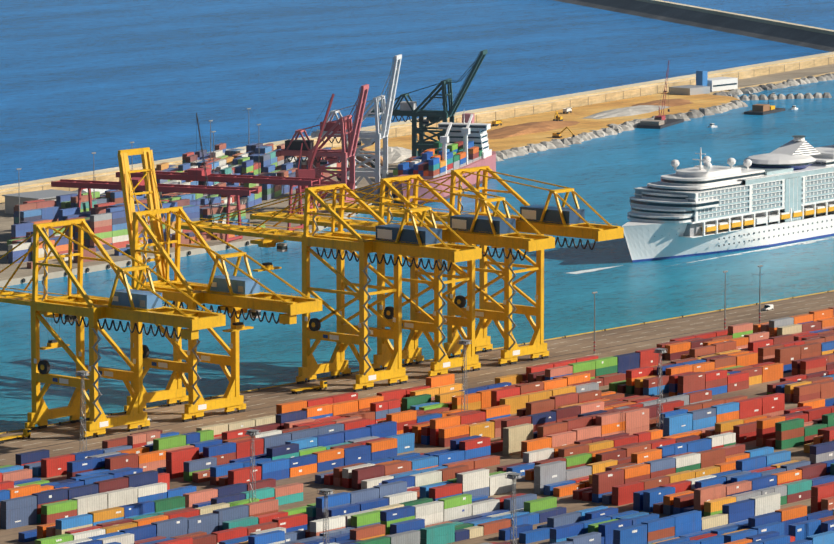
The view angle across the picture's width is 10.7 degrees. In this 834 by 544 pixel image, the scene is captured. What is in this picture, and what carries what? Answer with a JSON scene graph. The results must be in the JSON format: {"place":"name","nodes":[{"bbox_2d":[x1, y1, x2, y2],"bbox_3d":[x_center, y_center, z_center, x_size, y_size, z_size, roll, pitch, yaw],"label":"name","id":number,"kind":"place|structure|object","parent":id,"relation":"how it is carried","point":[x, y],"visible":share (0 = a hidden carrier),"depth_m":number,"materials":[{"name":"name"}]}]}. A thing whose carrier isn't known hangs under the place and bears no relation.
{"place":"outdoors","nodes":[
{"label":"outdoors","id":0,"kind":"place"},
{"bbox_2d":[0,162,399,286],"bbox_3d":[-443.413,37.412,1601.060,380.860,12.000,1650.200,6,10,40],"label":"pier ground","id":1,"kind":"structure","parent":0,"point":[6,223],"depth_m":1942.99,"materials":[{"name":"concrete"}]},
{"bbox_2d":[51,177,258,242],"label":"gantry crane","id":2,"kind":"object","parent":1,"relation":"on","point":[89,185],"visible":0.81,"depth_m":1960.27,"materials":[{"name":"metal"}]},
{"bbox_2d":[7,143,340,268],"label":"shipping containers","id":3,"kind":"object","parent":1,"relation":"on","point":[105,218],"visible":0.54,"depth_m":1985.00,"materials":[{"name":"metal"}]},
{"bbox_2d":[22,195,394,282],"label":"quay fenders","id":4,"kind":"object","parent":1,"relation":"attached to","point":[129,263],"visible":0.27,"depth_m":1891.52,"materials":[{"name":"rubber"}]},
{"bbox_2d":[196,113,224,222],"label":"mobile crane","id":5,"kind":"object","parent":1,"relation":"on","point":[197,122],"visible":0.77,"depth_m":1975.95,"materials":[{"name":"metal"}]},
{"bbox_2d":[116,168,319,230],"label":"gantry crane","id":6,"kind":"object","parent":1,"relation":"on","point":[190,175],"visible":0.71,"depth_m":1997.53,"materials":[{"name":"metal"}]},
{"bbox_2d":[291,94,334,215],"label":"gantry crane","id":7,"kind":"object","parent":1,"relation":"on","point":[309,172],"visible":0.75,"depth_m":2020.18,"materials":[{"name":"metal"}]},
{"bbox_2d":[276,84,368,207],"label":"gantry crane","id":8,"kind":"object","parent":1,"relation":"on","point":[292,148],"visible":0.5,"depth_m":2066.12,"materials":[{"name":"metal"}]},
{"bbox_2d":[311,54,401,197],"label":"gantry crane","id":9,"kind":"object","parent":1,"relation":"on","point":[369,138],"visible":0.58,"depth_m":2123.45,"materials":[{"name":"metal"}]},
{"bbox_2d":[367,49,487,156],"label":"gantry crane","id":10,"kind":"object","parent":1,"relation":"on","point":[414,111],"visible":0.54,"depth_m":2254.03,"materials":[{"name":"metal"}]},
{"bbox_2d":[0,0,833,432],"bbox_3d":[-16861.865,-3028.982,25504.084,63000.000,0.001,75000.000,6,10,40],"label":"sea water","id":11,"kind":"structure","parent":0,"point":[84,80],"depth_m":2566.62,"materials":[{"name":"blue liquid"}]},
{"bbox_2d":[0,52,833,202],"bbox_3d":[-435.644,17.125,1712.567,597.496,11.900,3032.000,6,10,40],"label":"breakwater wall","id":12,"kind":"structure","parent":11,"relation":"in","point":[781,71],"depth_m":2606.75,"materials":[{"name":"concrete"}]},
{"bbox_2d":[392,113,495,204],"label":"cargo ship","id":13,"kind":"object","parent":11,"relation":"on","point":[463,144],"visible":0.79,"depth_m":2174.93,"materials":[{"name":"white paint"}]},
{"bbox_2d":[568,265,622,273],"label":"bow wave","id":14,"kind":"object","parent":11,"relation":"on","point":[583,271],"visible":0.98,"depth_m":1870.80,"materials":[{"name":"white liquid"}]},
{"bbox_2d":[637,61,683,128],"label":"crane barge","id":15,"kind":"object","parent":11,"relation":"on","point":[659,121],"visible":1,"depth_m":2506.95,"materials":[{"name":"metal"}]},
{"bbox_2d":[554,0,833,51],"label":"breakwater","id":16,"kind":"object","parent":11,"relation":"in","point":[765,29],"visible":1,"depth_m":3256.28,"materials":[{"name":"concrete"}]},
{"bbox_2d":[708,123,716,127],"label":"boat","id":17,"kind":"object","parent":11,"relation":"on","point":[712,125],"visible":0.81,"depth_m":2499.29,"materials":[{"name":"white paint"}]},
{"bbox_2d":[622,135,833,261],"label":"cruise ship","id":18,"kind":"object","parent":11,"relation":"on","point":[783,194],"visible":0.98,"depth_m":1934.14,"materials":[{"name":"white metal"}]},
{"bbox_2d":[672,236,833,265],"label":"wake foam","id":19,"kind":"object","parent":11,"relation":"on","point":[792,244],"visible":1,"depth_m":1949.70,"materials":[{"name":"white"}]},
{"bbox_2d":[744,96,784,114],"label":"work barge","id":20,"kind":"object","parent":11,"relation":"on","point":[762,109],"visible":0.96,"depth_m":2583.38,"materials":[{"name":"metal"}]},
{"bbox_2d":[713,73,833,100],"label":"rock breakwater","id":21,"kind":"object","parent":11,"relation":"in","point":[783,84],"visible":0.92,"depth_m":2713.96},
{"bbox_2d":[0,291,833,543],"bbox_3d":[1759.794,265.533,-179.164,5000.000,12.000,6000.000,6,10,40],"label":"terminal ground","id":22,"kind":"structure","parent":0,"point":[311,487],"depth_m":1514.87,"materials":[{"name":"concrete"}]},
{"bbox_2d":[0,428,30,443],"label":"tractor","id":23,"kind":"object","parent":22,"relation":"on","point":[27,432],"visible":1,"depth_m":1426.27,"materials":[{"name":"metal"}]},
{"bbox_2d":[0,218,225,438],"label":"crane","id":24,"kind":"object","parent":22,"relation":"on","point":[137,306],"visible":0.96,"depth_m":1438.14,"materials":[{"name":"metal"}]},
{"bbox_2d":[117,147,321,421],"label":"crane","id":25,"kind":"object","parent":22,"relation":"on","point":[235,296],"visible":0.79,"depth_m":1472.76,"materials":[{"name":"metal"}]},
{"bbox_2d":[290,380,326,393],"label":"tractor","id":26,"kind":"object","parent":22,"relation":"on","point":[323,383],"visible":1,"depth_m":1525.71,"materials":[{"name":"metal"}]},
{"bbox_2d":[181,183,481,391],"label":"crane","id":27,"kind":"object","parent":22,"relation":"on","point":[399,241],"visible":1,"depth_m":1536.65,"materials":[{"name":"metal"}]},
{"bbox_2d":[16,108,762,543],"bbox_3d":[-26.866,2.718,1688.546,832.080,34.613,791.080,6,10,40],"label":"light poles","id":28,"kind":"object","parent":22,"relation":"on","point":[326,492],"visible":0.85,"depth_m":1378.87,"materials":[{"name":"grey metal"}]},
{"bbox_2d":[250,174,554,376],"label":"crane","id":29,"kind":"object","parent":22,"relation":"on","point":[487,230],"visible":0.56,"depth_m":1565.63,"materials":[{"name":"metal"}]},
{"bbox_2d":[0,307,833,543],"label":"shipping containers","id":30,"kind":"object","parent":22,"relation":"on","point":[570,428],"visible":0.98,"depth_m":1354.92,"materials":[{"name":"metal"}]},
{"bbox_2d":[0,290,833,459],"bbox_3d":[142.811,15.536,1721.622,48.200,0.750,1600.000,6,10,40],"label":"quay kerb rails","id":31,"kind":"object","parent":22,"relation":"on","point":[210,397],"visible":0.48,"depth_m":1592.54,"materials":[{"name":"metal"}]},
{"bbox_2d":[321,166,623,365],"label":"crane","id":32,"kind":"object","parent":22,"relation":"on","point":[562,220],"visible":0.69,"depth_m":1593.92,"materials":[{"name":"metal"}]},
{"bbox_2d":[762,304,773,310],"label":"car","id":33,"kind":"object","parent":22,"relation":"on","point":[767,307],"visible":1,"depth_m":1728.85,"materials":[{"name":"paint"}]},
{"bbox_2d":[331,92,738,151],"bbox_3d":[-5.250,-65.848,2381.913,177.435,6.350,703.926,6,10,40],"label":"sandy ground","id":34,"kind":"structure","parent":0,"point":[698,101],"depth_m":2516.48,"materials":[{"name":"beige sand"}]},
{"bbox_2d":[2,70,737,213],"bbox_3d":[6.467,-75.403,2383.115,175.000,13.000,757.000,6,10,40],"label":"port buildings","id":35,"kind":"structure","parent":34,"relation":"on","point":[705,84],"depth_m":2674.55,"materials":[{"name":"white paint"}]},
{"bbox_2d":[492,120,501,125],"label":"dump truck","id":36,"kind":"object","parent":34,"relation":"on","point":[496,122],"visible":1,"depth_m":2476.68,"materials":[{"name":"metal"}]},
{"bbox_2d":[337,99,747,167],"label":"armour rock mounds","id":37,"kind":"object","parent":34,"relation":"on","point":[397,154],"visible":0.69,"depth_m":2456.12,"materials":[{"name":"beige stone"}]},
{"bbox_2d":[553,111,562,120],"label":"excavator","id":38,"kind":"object","parent":34,"relation":"on","point":[559,118],"visible":0.88,"depth_m":2505.65,"materials":[{"name":"metal"}]},
{"bbox_2d":[552,127,574,137],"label":"excavator","id":39,"kind":"object","parent":34,"relation":"on","point":[556,135],"visible":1,"depth_m":2409.91,"materials":[{"name":"metal"}]},
{"bbox_2d":[563,108,571,113],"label":"dump truck","id":40,"kind":"object","parent":34,"relation":"on","point":[567,110],"visible":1,"depth_m":2552.58,"materials":[{"name":"white paint"}]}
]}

